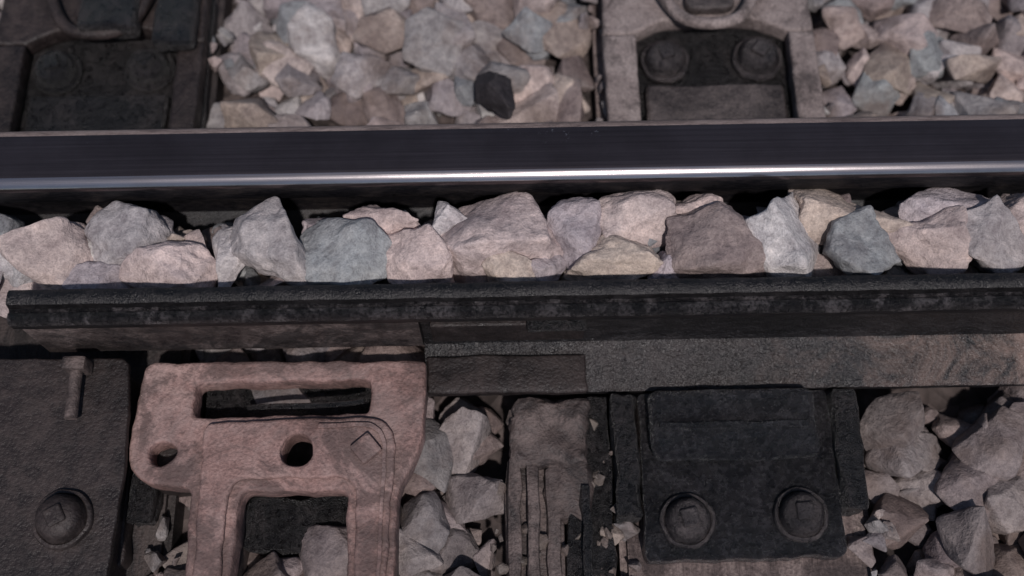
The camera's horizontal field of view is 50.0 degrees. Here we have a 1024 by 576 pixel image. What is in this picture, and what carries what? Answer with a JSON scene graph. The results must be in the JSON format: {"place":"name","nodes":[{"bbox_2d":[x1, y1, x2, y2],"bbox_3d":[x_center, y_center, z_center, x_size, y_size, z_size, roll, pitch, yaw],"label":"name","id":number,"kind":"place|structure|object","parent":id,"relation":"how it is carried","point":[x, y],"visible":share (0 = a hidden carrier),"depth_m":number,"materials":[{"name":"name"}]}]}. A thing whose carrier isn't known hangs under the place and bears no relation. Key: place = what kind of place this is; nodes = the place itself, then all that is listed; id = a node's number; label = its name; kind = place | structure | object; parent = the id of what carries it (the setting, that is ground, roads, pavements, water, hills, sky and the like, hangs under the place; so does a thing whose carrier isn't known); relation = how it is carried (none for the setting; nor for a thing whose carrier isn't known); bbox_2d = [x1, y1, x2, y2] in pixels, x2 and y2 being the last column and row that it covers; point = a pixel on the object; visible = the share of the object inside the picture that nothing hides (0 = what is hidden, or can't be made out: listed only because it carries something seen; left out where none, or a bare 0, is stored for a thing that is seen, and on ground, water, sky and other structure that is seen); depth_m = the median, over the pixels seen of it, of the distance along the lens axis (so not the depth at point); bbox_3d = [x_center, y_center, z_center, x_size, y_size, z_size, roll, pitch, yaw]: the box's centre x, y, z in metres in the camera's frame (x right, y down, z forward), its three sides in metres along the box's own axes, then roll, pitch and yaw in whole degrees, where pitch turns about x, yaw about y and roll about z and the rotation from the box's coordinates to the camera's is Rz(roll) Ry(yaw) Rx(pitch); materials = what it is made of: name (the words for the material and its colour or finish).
{"place":"outdoors","nodes":[
{"label":"outdoors","id":0,"kind":"place"},
{"bbox_2d":[127,359,427,575],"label":"guard rail bracket","id":1,"kind":"object","parent":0,"point":[220,451],"visible":0.97,"depth_m":1.12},
{"bbox_2d":[181,0,1019,575],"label":"ground","id":2,"kind":"structure","parent":0,"point":[949,402],"depth_m":1.24,"materials":[{"name":"grey gravel"}]},
{"bbox_2d":[0,0,232,575],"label":"railway sleeper","id":3,"kind":"object","parent":2,"relation":"on","point":[18,343],"depth_m":1.23,"materials":[{"name":"brown wood"}]},
{"bbox_2d":[0,355,141,575],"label":"guard rail end plate","id":4,"kind":"object","parent":3,"relation":"on","point":[66,423],"visible":1,"depth_m":1.10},
{"bbox_2d":[0,0,216,131],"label":"rail fastening","id":5,"kind":"object","parent":3,"relation":"on","point":[70,65],"visible":0.83,"depth_m":1.32,"materials":[{"name":"metal"}]},
{"bbox_2d":[0,114,1023,239],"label":"running rail","id":6,"kind":"object","parent":5,"relation":"on","point":[201,179],"visible":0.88,"depth_m":1.14,"materials":[{"name":"metal"}]},
{"bbox_2d":[118,402,163,570],"bbox_3d":[-0.499,0.206,1.144,0.267,0.060,0.180,-1,68,0],"label":"rail fastening","id":7,"kind":"object","parent":3,"relation":"on","point":[143,505],"visible":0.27,"depth_m":1.13,"materials":[{"name":"metal"}]},
{"bbox_2d":[0,0,1023,575],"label":"ballast","id":8,"kind":"structure","parent":2,"relation":"on","point":[378,62],"depth_m":1.33,"materials":[{"name":"gravel"}]},
{"bbox_2d":[475,71,514,119],"bbox_3d":[-0.020,-0.230,1.301,0.048,0.045,0.070,-1,68,0],"label":"dark stone","id":9,"kind":"object","parent":8,"relation":"on","point":[494,92],"visible":1,"depth_m":1.29,"materials":[{"name":"black stone"}]},
{"bbox_2d":[0,187,1023,317],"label":"flangeway stones","id":10,"kind":"object","parent":2,"relation":"on","point":[629,235],"visible":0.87,"depth_m":1.12,"materials":[{"name":"stone"}]},
{"bbox_2d":[6,273,1023,396],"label":"guard rail","id":11,"kind":"object","parent":2,"relation":"on","point":[728,333],"visible":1,"depth_m":1.14,"materials":[{"name":"brown metal"}]},
{"bbox_2d":[503,394,615,575],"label":"guard rail support","id":12,"kind":"object","parent":2,"relation":"on","point":[557,450],"visible":1,"depth_m":1.14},
{"bbox_2d":[589,0,875,575],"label":"railway sleeper","id":13,"kind":"object","parent":2,"relation":"on","point":[848,563],"depth_m":1.14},
{"bbox_2d":[601,0,825,120],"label":"rail fastening","id":14,"kind":"object","parent":13,"relation":"on","point":[701,59],"visible":0.69,"depth_m":1.33,"materials":[{"name":"grey metal"}]},
{"bbox_2d":[608,387,867,565],"bbox_3d":[0.235,0.192,1.144,0.268,0.059,0.180,-1,68,0],"label":"rail fastening","id":15,"kind":"object","parent":13,"relation":"on","point":[729,476],"visible":1,"depth_m":1.13,"materials":[{"name":"black metal"}]}
]}

